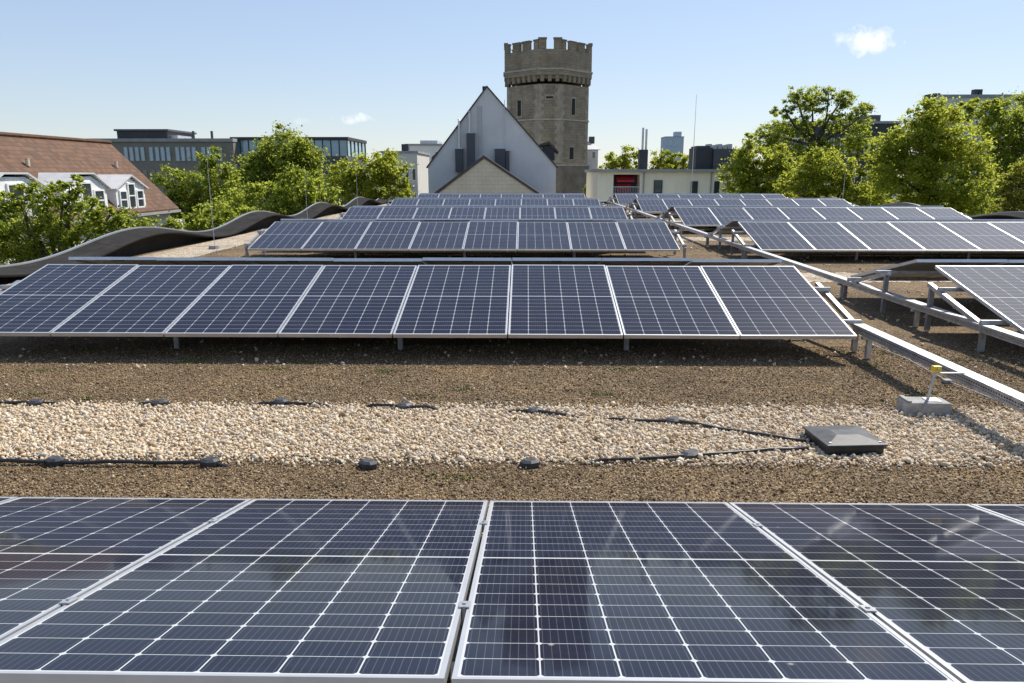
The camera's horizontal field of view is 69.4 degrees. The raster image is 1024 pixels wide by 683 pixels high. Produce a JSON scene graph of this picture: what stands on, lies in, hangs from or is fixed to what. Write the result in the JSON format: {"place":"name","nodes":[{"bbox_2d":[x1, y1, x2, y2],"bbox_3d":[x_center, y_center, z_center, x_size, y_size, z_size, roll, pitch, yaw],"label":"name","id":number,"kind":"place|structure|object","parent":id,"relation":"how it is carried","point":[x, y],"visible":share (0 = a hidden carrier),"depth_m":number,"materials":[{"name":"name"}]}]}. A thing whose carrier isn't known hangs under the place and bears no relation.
{"place":"outdoors","nodes":[
{"label":"outdoors","id":0,"kind":"place"},
{"bbox_2d":[0,132,185,263],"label":"tiled house","id":1,"kind":"structure","parent":0,"point":[110,173],"depth_m":42.49,"materials":[{"name":"tile"}]},
{"bbox_2d":[85,129,242,213],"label":"office block","id":2,"kind":"structure","parent":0,"point":[146,152],"depth_m":117.35,"materials":[{"name":"stone"}]},
{"bbox_2d":[435,155,539,192],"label":"beige gable house","id":3,"kind":"structure","parent":0,"point":[484,174],"depth_m":54.77,"materials":[{"name":"stone"}]},
{"bbox_2d":[426,86,558,192],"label":"gabled house","id":4,"kind":"structure","parent":0,"point":[490,126],"depth_m":58.05,"materials":[{"name":"stone"}]},
{"bbox_2d":[0,204,1023,682],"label":"roof deck","id":5,"kind":"structure","parent":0,"point":[856,302],"depth_m":6.11,"materials":[{"name":"brown gravel"}]},
{"bbox_2d":[0,197,387,282],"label":"wavy parapet","id":6,"kind":"structure","parent":5,"relation":"on","point":[127,242],"depth_m":16.39,"materials":[{"name":"metal"}]},
{"bbox_2d":[0,204,390,289],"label":"gravel band","id":7,"kind":"object","parent":5,"relation":"on","point":[196,250],"visible":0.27,"depth_m":17.41,"materials":[{"name":"beige gravel"}]},
{"bbox_2d":[0,446,808,469],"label":"black cable","id":8,"kind":"object","parent":5,"relation":"on","point":[365,463],"visible":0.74,"depth_m":4.33,"materials":[{"name":"plastic"}]},
{"bbox_2d":[0,274,861,350],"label":"mounting rack","id":9,"kind":"object","parent":5,"relation":"on","point":[819,288],"visible":0.12,"depth_m":7.28,"materials":[{"name":"metal"}]},
{"bbox_2d":[0,264,138,335],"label":"solar panel","id":10,"kind":"object","parent":9,"relation":"on","point":[47,300],"visible":0.99,"depth_m":7.59,"materials":[{"name":"glass"}]},
{"bbox_2d":[69,257,171,264],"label":"solar panel","id":11,"kind":"object","parent":9,"relation":"on","point":[124,260],"visible":0.49,"depth_m":8.97,"materials":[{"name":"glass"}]},
{"bbox_2d":[50,265,230,336],"bbox_3d":[-3.700,-0.453,7.569,1.039,0.037,1.755,0,27,1],"label":"solar panel","id":12,"kind":"object","parent":9,"relation":"on","point":[149,300],"visible":0.95,"depth_m":7.40,"materials":[{"name":"glass"}]},
{"bbox_2d":[156,257,255,264],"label":"solar panel","id":13,"kind":"object","parent":9,"relation":"on","point":[206,260],"visible":0.49,"depth_m":8.74,"materials":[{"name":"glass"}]},
{"bbox_2d":[164,265,323,336],"bbox_3d":[-2.649,-0.452,7.550,1.039,0.036,1.755,0,27,1],"label":"solar panel","id":14,"kind":"object","parent":9,"relation":"on","point":[247,300],"visible":0.96,"depth_m":7.38,"materials":[{"name":"glass"}]},
{"bbox_2d":[245,257,339,264],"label":"solar panel","id":15,"kind":"object","parent":9,"relation":"on","point":[293,261],"visible":0.49,"depth_m":8.95,"materials":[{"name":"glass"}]},
{"bbox_2d":[278,265,416,337],"bbox_3d":[-1.600,-0.447,7.533,1.039,0.038,1.755,0,27,1],"label":"solar panel","id":16,"kind":"object","parent":9,"relation":"on","point":[357,301],"visible":0.97,"depth_m":7.36,"materials":[{"name":"glass"}]},
{"bbox_2d":[333,258,426,266],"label":"solar panel","id":17,"kind":"object","parent":9,"relation":"on","point":[380,261],"visible":0.49,"depth_m":8.77,"materials":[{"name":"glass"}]},
{"bbox_2d":[393,265,510,337],"bbox_3d":[-0.548,-0.445,7.513,1.039,0.036,1.755,0,27,1],"label":"solar panel","id":18,"kind":"object","parent":9,"relation":"on","point":[456,301],"visible":1,"depth_m":7.34,"materials":[{"name":"glass"}]},
{"bbox_2d":[423,258,511,269],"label":"solar panel","id":19,"kind":"object","parent":9,"relation":"on","point":[467,261],"visible":0.52,"depth_m":8.91,"materials":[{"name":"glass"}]},
{"bbox_2d":[512,258,600,264],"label":"solar panel","id":20,"kind":"object","parent":9,"relation":"on","point":[556,261],"visible":0.49,"depth_m":8.89,"materials":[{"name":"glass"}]},
{"bbox_2d":[508,265,622,338],"bbox_3d":[0.501,-0.443,7.494,1.039,0.038,1.755,0,27,1],"label":"solar panel","id":21,"kind":"object","parent":9,"relation":"on","point":[561,301],"visible":1,"depth_m":7.33,"materials":[{"name":"glass"}]},
{"bbox_2d":[598,258,690,266],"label":"solar panel","id":22,"kind":"object","parent":9,"relation":"on","point":[644,261],"visible":0.49,"depth_m":8.87,"materials":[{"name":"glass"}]},
{"bbox_2d":[606,266,739,338],"bbox_3d":[1.550,-0.434,7.479,1.039,0.036,1.755,0,27,1],"label":"solar panel","id":23,"kind":"object","parent":9,"relation":"on","point":[667,302],"visible":0.97,"depth_m":7.30,"materials":[{"name":"glass"}]},
{"bbox_2d":[684,259,781,266],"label":"solar panel","id":24,"kind":"object","parent":9,"relation":"on","point":[732,262],"visible":0.49,"depth_m":8.82,"materials":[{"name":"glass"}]},
{"bbox_2d":[700,266,856,338],"bbox_3d":[2.601,-0.431,7.460,1.039,0.038,1.755,0,27,1],"label":"solar panel","id":25,"kind":"object","parent":9,"relation":"on","point":[773,302],"visible":0.97,"depth_m":7.29,"materials":[{"name":"glass"}]},
{"bbox_2d":[244,226,686,257],"bbox_3d":[-0.917,-2.288,16.237,8.820,0.613,3.237,0,13,1],"label":"mounting rack","id":26,"kind":"object","parent":5,"relation":"on","point":[675,232],"visible":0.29,"depth_m":14.96,"materials":[{"name":"metal"}]},
{"bbox_2d":[248,222,322,250],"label":"solar panel","id":27,"kind":"object","parent":26,"relation":"on","point":[285,236],"visible":1,"depth_m":15.07,"materials":[{"name":"glass"}]},
{"bbox_2d":[301,222,370,250],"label":"solar panel","id":28,"kind":"object","parent":26,"relation":"on","point":[336,236],"visible":1,"depth_m":15.05,"materials":[{"name":"glass"}]},
{"bbox_2d":[355,221,419,250],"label":"solar panel","id":29,"kind":"object","parent":26,"relation":"on","point":[388,235],"visible":1,"depth_m":15.03,"materials":[{"name":"glass"}]},
{"bbox_2d":[409,222,468,250],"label":"solar panel","id":30,"kind":"object","parent":26,"relation":"on","point":[439,236],"visible":1,"depth_m":15.02,"materials":[{"name":"glass"}]},
{"bbox_2d":[463,221,517,250],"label":"solar panel","id":31,"kind":"object","parent":26,"relation":"on","point":[491,235],"visible":1,"depth_m":15.00,"materials":[{"name":"glass"}]},
{"bbox_2d":[517,222,570,250],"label":"solar panel","id":32,"kind":"object","parent":26,"relation":"on","point":[543,236],"visible":1,"depth_m":15.00,"materials":[{"name":"glass"}]},
{"bbox_2d":[567,222,625,250],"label":"solar panel","id":33,"kind":"object","parent":26,"relation":"on","point":[594,236],"visible":1,"depth_m":14.98,"materials":[{"name":"glass"}]},
{"bbox_2d":[616,222,679,250],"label":"solar panel","id":34,"kind":"object","parent":26,"relation":"on","point":[646,236],"visible":1,"depth_m":14.96,"materials":[{"name":"glass"}]},
{"bbox_2d":[58,518,876,677],"bbox_3d":[-0.117,0.882,2.384,6.720,0.582,1.104,0,13,1],"label":"mounting rack","id":35,"kind":"object","parent":5,"relation":"on","point":[464,605],"visible":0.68,"depth_m":1.95,"materials":[{"name":"metal"}]},
{"bbox_2d":[0,497,251,640],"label":"solar panel","id":36,"kind":"object","parent":35,"relation":"on","point":[54,551],"visible":0.78,"depth_m":2.59,"materials":[{"name":"glass"}]},
{"bbox_2d":[0,499,487,682],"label":"solar panel","id":37,"kind":"object","parent":35,"relation":"on","point":[308,591],"visible":1,"depth_m":1.94,"materials":[{"name":"glass"}]},
{"bbox_2d":[451,501,960,682],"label":"solar panel","id":38,"kind":"object","parent":35,"relation":"on","point":[629,592],"visible":1,"depth_m":1.93,"materials":[{"name":"glass"}]},
{"bbox_2d":[729,502,1023,682],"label":"solar panel","id":39,"kind":"object","parent":35,"relation":"on","point":[941,585],"visible":0.81,"depth_m":2.30,"materials":[{"name":"glass"}]},
{"bbox_2d":[970,504,1023,523],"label":"solar panel","id":40,"kind":"object","parent":35,"relation":"on","point":[1014,512],"visible":0.5,"depth_m":3.13,"materials":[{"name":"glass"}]},
{"bbox_2d":[337,210,632,218],"bbox_3d":[-0.794,-3.837,23.083,8.820,0.613,3.237,0,13,1],"label":"mounting rack","id":41,"kind":"object","parent":5,"relation":"on","point":[342,214],"visible":0.16,"depth_m":22.34,"materials":[{"name":"metal"}]},
{"bbox_2d":[342,207,383,219],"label":"solar panel","id":42,"kind":"object","parent":41,"relation":"on","point":[362,212],"visible":0.65,"depth_m":22.22,"materials":[{"name":"glass"}]},
{"bbox_2d":[377,207,417,218],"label":"solar panel","id":43,"kind":"object","parent":41,"relation":"on","point":[397,212],"visible":0.65,"depth_m":22.22,"materials":[{"name":"glass"}]},
{"bbox_2d":[413,207,451,218],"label":"solar panel","id":44,"kind":"object","parent":41,"relation":"on","point":[432,212],"visible":0.65,"depth_m":22.29,"materials":[{"name":"glass"}]},
{"bbox_2d":[449,207,485,218],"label":"solar panel","id":45,"kind":"object","parent":41,"relation":"on","point":[467,212],"visible":0.65,"depth_m":22.17,"materials":[{"name":"glass"}]},
{"bbox_2d":[484,207,519,221],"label":"solar panel","id":46,"kind":"object","parent":41,"relation":"on","point":[502,212],"visible":0.65,"depth_m":22.17,"materials":[{"name":"glass"}]},
{"bbox_2d":[520,207,555,218],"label":"solar panel","id":47,"kind":"object","parent":41,"relation":"on","point":[537,212],"visible":0.65,"depth_m":22.14,"materials":[{"name":"glass"}]},
{"bbox_2d":[555,207,590,218],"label":"solar panel","id":48,"kind":"object","parent":41,"relation":"on","point":[572,212],"visible":0.65,"depth_m":22.14,"materials":[{"name":"glass"}]},
{"bbox_2d":[589,207,626,218],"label":"solar panel","id":49,"kind":"object","parent":41,"relation":"on","point":[607,212],"visible":0.65,"depth_m":22.12,"materials":[{"name":"glass"}]},
{"bbox_2d":[2,347,986,483],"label":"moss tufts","id":50,"kind":"object","parent":5,"relation":"on","point":[205,359],"visible":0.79,"depth_m":6.43,"materials":[{"name":"green plant"}]},
{"bbox_2d":[0,404,1023,464],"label":"gravel band","id":51,"kind":"object","parent":5,"relation":"on","point":[728,424],"visible":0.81,"depth_m":4.83,"materials":[{"name":"beige gravel"}]},
{"bbox_2d":[0,398,805,442],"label":"black cable","id":52,"kind":"object","parent":51,"relation":"on","point":[401,406],"visible":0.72,"depth_m":5.29,"materials":[{"name":"plastic"}]},
{"bbox_2d":[802,425,887,455],"bbox_3d":[2.078,0.612,4.644,0.374,0.096,0.354,-1,13,-3],"label":"drain box","id":53,"kind":"object","parent":51,"relation":"on","point":[844,440],"visible":0.98,"depth_m":4.54,"materials":[{"name":"black plastic"}]},
{"bbox_2d":[896,372,951,415],"bbox_3d":[2.950,0.356,5.277,0.310,0.316,0.160,1,13,4],"label":"concrete block","id":54,"kind":"object","parent":51,"relation":"on","point":[937,406],"depth_m":5.23,"materials":[{"name":"concrete"}]},
{"bbox_2d":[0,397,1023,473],"bbox_3d":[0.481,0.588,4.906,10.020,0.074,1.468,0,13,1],"label":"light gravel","id":55,"kind":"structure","parent":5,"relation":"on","point":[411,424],"depth_m":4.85,"materials":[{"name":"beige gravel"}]},
{"bbox_2d":[6,217,1022,372],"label":"scattered stones","id":56,"kind":"object","parent":5,"relation":"on","point":[137,366],"visible":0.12,"depth_m":7.55,"materials":[{"name":"brown stone"}]},
{"bbox_2d":[625,202,853,216],"bbox_3d":[9.286,-5.515,30.499,8.820,0.613,3.237,0,13,1],"label":"mounting rack","id":57,"kind":"object","parent":5,"relation":"on","point":[633,206],"visible":0.17,"depth_m":30.02,"materials":[{"name":"metal"}]},
{"bbox_2d":[637,199,667,212],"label":"solar panel","id":58,"kind":"object","parent":57,"relation":"on","point":[652,205],"visible":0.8,"depth_m":29.41,"materials":[{"name":"glass"}]},
{"bbox_2d":[657,211,970,229],"bbox_3d":[9.149,-3.799,22.912,8.820,0.613,3.237,0,13,1],"label":"mounting rack","id":59,"kind":"object","parent":5,"relation":"on","point":[669,216],"visible":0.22,"depth_m":22.77,"materials":[{"name":"metal"}]},
{"bbox_2d":[674,207,720,225],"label":"solar panel","id":60,"kind":"object","parent":59,"relation":"on","point":[696,216],"visible":0.91,"depth_m":21.80,"materials":[{"name":"glass"}]},
{"bbox_2d":[709,208,751,225],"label":"solar panel","id":61,"kind":"object","parent":59,"relation":"on","point":[723,216],"visible":0.8,"depth_m":21.99,"materials":[{"name":"glass"}]},
{"bbox_2d":[743,207,788,218],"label":"solar panel","id":62,"kind":"object","parent":59,"relation":"on","point":[764,212],"visible":0.65,"depth_m":22.04,"materials":[{"name":"glass"}]},
{"bbox_2d":[778,208,824,218],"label":"solar panel","id":63,"kind":"object","parent":59,"relation":"on","point":[800,213],"visible":0.65,"depth_m":22.04,"materials":[{"name":"glass"}]},
{"bbox_2d":[812,207,860,219],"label":"solar panel","id":64,"kind":"object","parent":59,"relation":"on","point":[829,213],"visible":0.65,"depth_m":22.02,"materials":[{"name":"glass"}]},
{"bbox_2d":[847,207,896,218],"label":"solar panel","id":65,"kind":"object","parent":59,"relation":"on","point":[871,213],"visible":0.65,"depth_m":22.00,"materials":[{"name":"glass"}]},
{"bbox_2d":[882,208,933,218],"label":"solar panel","id":66,"kind":"object","parent":59,"relation":"on","point":[906,213],"visible":0.65,"depth_m":21.98,"materials":[{"name":"glass"}]},
{"bbox_2d":[917,208,969,218],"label":"solar panel","id":67,"kind":"object","parent":59,"relation":"on","point":[942,213],"visible":0.65,"depth_m":21.98,"materials":[{"name":"glass"}]},
{"bbox_2d":[606,201,1023,346],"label":"cable tray","id":68,"kind":"object","parent":5,"relation":"on","point":[918,307],"visible":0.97,"depth_m":8.99,"materials":[{"name":"metal"}]},
{"bbox_2d":[706,227,969,259],"bbox_3d":[9.026,-2.249,16.066,8.820,0.613,3.237,0,13,1],"label":"mounting rack","id":69,"kind":"object","parent":5,"relation":"on","point":[733,233],"visible":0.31,"depth_m":15.58,"materials":[{"name":"metal"}]},
{"bbox_2d":[717,219,780,232],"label":"solar panel","id":70,"kind":"object","parent":69,"relation":"on","point":[733,223],"visible":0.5,"depth_m":16.37,"materials":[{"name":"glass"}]},
{"bbox_2d":[738,222,815,251],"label":"solar panel","id":71,"kind":"object","parent":69,"relation":"on","point":[776,236],"visible":0.93,"depth_m":14.88,"materials":[{"name":"glass"}]},
{"bbox_2d":[788,222,870,251],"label":"solar panel","id":72,"kind":"object","parent":69,"relation":"on","point":[827,237],"visible":1,"depth_m":14.86,"materials":[{"name":"glass"}]},
{"bbox_2d":[837,222,925,251],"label":"solar panel","id":73,"kind":"object","parent":69,"relation":"on","point":[879,237],"visible":1,"depth_m":14.85,"materials":[{"name":"glass"}]},
{"bbox_2d":[887,222,981,251],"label":"solar panel","id":74,"kind":"object","parent":69,"relation":"on","point":[932,236],"visible":1,"depth_m":14.83,"materials":[{"name":"glass"}]},
{"bbox_2d":[938,222,1023,251],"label":"solar panel","id":75,"kind":"object","parent":69,"relation":"on","point":[985,237],"visible":1,"depth_m":14.87,"materials":[{"name":"glass"}]},
{"bbox_2d":[987,222,1023,242],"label":"solar panel","id":76,"kind":"object","parent":69,"relation":"on","point":[1015,230],"visible":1,"depth_m":15.32,"materials":[{"name":"glass"}]},
{"bbox_2d":[801,272,951,282],"bbox_3d":[3.716,-1.076,12.302,20.600,0.001,1.298,0,13,1],"label":"gravel band","id":77,"kind":"object","parent":5,"relation":"on","point":[809,277],"visible":0.07,"depth_m":12.10,"materials":[{"name":"beige gravel"}]},
{"bbox_2d":[823,197,1023,218],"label":"wavy parapet","id":78,"kind":"structure","parent":5,"relation":"on","point":[1010,215],"depth_m":24.00,"materials":[{"name":"metal"}]},
{"bbox_2d":[842,270,1009,351],"bbox_3d":[8.889,-0.531,8.470,8.820,0.613,3.237,0,13,1],"label":"mounting rack","id":79,"kind":"object","parent":5,"relation":"on","point":[883,276],"visible":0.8,"depth_m":8.01,"materials":[{"name":"metal"}]},
{"bbox_2d":[850,259,1006,277],"bbox_3d":[5.230,-0.917,9.450,1.039,0.038,1.755,0,-1,1],"label":"solar panel","id":80,"kind":"object","parent":79,"relation":"on","point":[923,264],"visible":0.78,"depth_m":8.97,"materials":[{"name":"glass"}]},
{"bbox_2d":[935,266,1023,334],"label":"solar panel","id":81,"kind":"object","parent":79,"relation":"on","point":[998,291],"visible":1,"depth_m":7.67,"materials":[{"name":"glass"}]},
{"bbox_2d":[853,324,1023,412],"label":"cable tray","id":82,"kind":"object","parent":5,"relation":"on","point":[1006,395],"visible":0.98,"depth_m":5.55,"materials":[{"name":"metal"}]},
{"bbox_2d":[0,0,1023,175],"label":"sky","id":83,"kind":"structure","parent":0,"point":[385,74],"materials":[{"name":"blue"}]},
{"bbox_2d":[503,37,592,196],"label":"stone tower","id":84,"kind":"structure","parent":0,"point":[547,96],"depth_m":82.94,"materials":[{"name":"grey stone"}]},
{"bbox_2d":[587,137,600,169],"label":"white turret house","id":85,"kind":"structure","parent":0,"point":[592,157],"depth_m":89.25,"materials":[{"name":"paint"}]},
{"bbox_2d":[585,128,739,200],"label":"cream building","id":86,"kind":"structure","parent":0,"point":[606,184],"depth_m":53.73,"materials":[{"name":"paint"}]},
{"bbox_2d":[768,115,900,205],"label":"dark building","id":87,"kind":"structure","parent":0,"point":[882,126],"depth_m":76.72,"materials":[{"name":"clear glass"}]},
{"label":"ground","id":88,"kind":"structure","parent":0,"visible":0},
{"bbox_2d":[149,145,248,221],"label":"leafy tree","id":89,"kind":"object","parent":88,"relation":"on","point":[188,201],"visible":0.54,"depth_m":56.77,"materials":[{"name":"green plant"}]},
{"bbox_2d":[217,120,330,207],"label":"leafy tree","id":90,"kind":"object","parent":88,"relation":"on","point":[268,156],"visible":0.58,"depth_m":67.20,"materials":[{"name":"green plant"}]},
{"bbox_2d":[230,137,366,205],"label":"glass office","id":91,"kind":"structure","parent":88,"relation":"on","point":[339,148],"depth_m":118.91,"materials":[{"name":"glass"}]},
{"bbox_2d":[322,148,418,202],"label":"leafy tree","id":92,"kind":"object","parent":88,"relation":"on","point":[384,173],"visible":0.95,"depth_m":53.65,"materials":[{"name":"green plant"}]},
{"bbox_2d":[381,144,429,199],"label":"apartment block","id":93,"kind":"structure","parent":88,"relation":"on","point":[418,176],"depth_m":93.32,"materials":[{"name":"white paint"}]},
{"bbox_2d":[409,140,442,162],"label":"white office","id":94,"kind":"structure","parent":88,"relation":"on","point":[432,147],"depth_m":106.76,"materials":[{"name":"white paint"}]},
{"bbox_2d":[601,144,638,168],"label":"leafy tree","id":95,"kind":"object","parent":88,"relation":"on","point":[623,161],"visible":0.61,"depth_m":75.20,"materials":[{"name":"green plant"}]},
{"bbox_2d":[648,148,688,168],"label":"leafy tree","id":96,"kind":"object","parent":88,"relation":"on","point":[668,163],"visible":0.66,"depth_m":79.13,"materials":[{"name":"green plant"}]},
{"bbox_2d":[660,132,683,166],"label":"high-rise building","id":97,"kind":"structure","parent":88,"relation":"on","point":[674,143],"depth_m":405.01,"materials":[{"name":"blue glass"}]},
{"bbox_2d":[715,132,802,197],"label":"leafy tree","id":98,"kind":"object","parent":88,"relation":"on","point":[748,175],"visible":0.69,"depth_m":45.14,"materials":[{"name":"green plant"}]},
{"bbox_2d":[744,84,879,192],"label":"leafy tree","id":99,"kind":"object","parent":88,"relation":"on","point":[806,126],"visible":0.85,"depth_m":49.37,"materials":[{"name":"green plant"}]},
{"bbox_2d":[772,145,893,205],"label":"leafy tree","id":100,"kind":"object","parent":88,"relation":"on","point":[808,178],"visible":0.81,"depth_m":40.43,"materials":[{"name":"green plant"}]},
{"bbox_2d":[856,135,896,205],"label":"leafy tree","id":101,"kind":"object","parent":88,"relation":"on","point":[871,151],"visible":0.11,"depth_m":57.84,"materials":[{"name":"green plant"}]},
{"bbox_2d":[860,91,1006,215],"bbox_3d":[22.058,-4.040,39.305,7.672,17.881,6.102,0,13,1],"label":"leafy tree","id":102,"kind":"object","parent":88,"relation":"on","point":[945,153],"visible":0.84,"depth_m":37.78,"materials":[{"name":"green plant"}]},
{"bbox_2d":[917,89,1023,208],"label":"curved office","id":103,"kind":"structure","parent":88,"relation":"on","point":[975,93],"depth_m":118.21,"materials":[{"name":"grey glass"}]},
{"bbox_2d":[955,90,1023,214],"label":"leafy tree","id":104,"kind":"object","parent":88,"relation":"on","point":[1007,154],"visible":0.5,"depth_m":47.16,"materials":[{"name":"green plant"}]},
{"bbox_2d":[983,157,1023,212],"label":"leafy tree","id":105,"kind":"object","parent":88,"relation":"on","point":[1015,189],"visible":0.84,"depth_m":34.82,"materials":[{"name":"green plant"}]},
{"label":"road","id":106,"kind":"structure","parent":0,"visible":0},
{"bbox_2d":[0,173,163,264],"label":"leafy tree","id":107,"kind":"object","parent":106,"relation":"on","point":[49,223],"visible":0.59,"depth_m":23.75,"materials":[{"name":"green plant"}]},
{"bbox_2d":[150,200,264,230],"bbox_3d":[-15.411,-1.206,39.130,6.838,12.444,3.280,0,13,1],"label":"leafy tree","id":108,"kind":"object","parent":106,"relation":"on","point":[197,221],"visible":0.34,"depth_m":37.57,"materials":[{"name":"green plant"}]},
{"bbox_2d":[201,162,343,218],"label":"leafy tree","id":109,"kind":"object","parent":106,"relation":"on","point":[293,203],"visible":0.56,"depth_m":44.67,"materials":[{"name":"green plant"}]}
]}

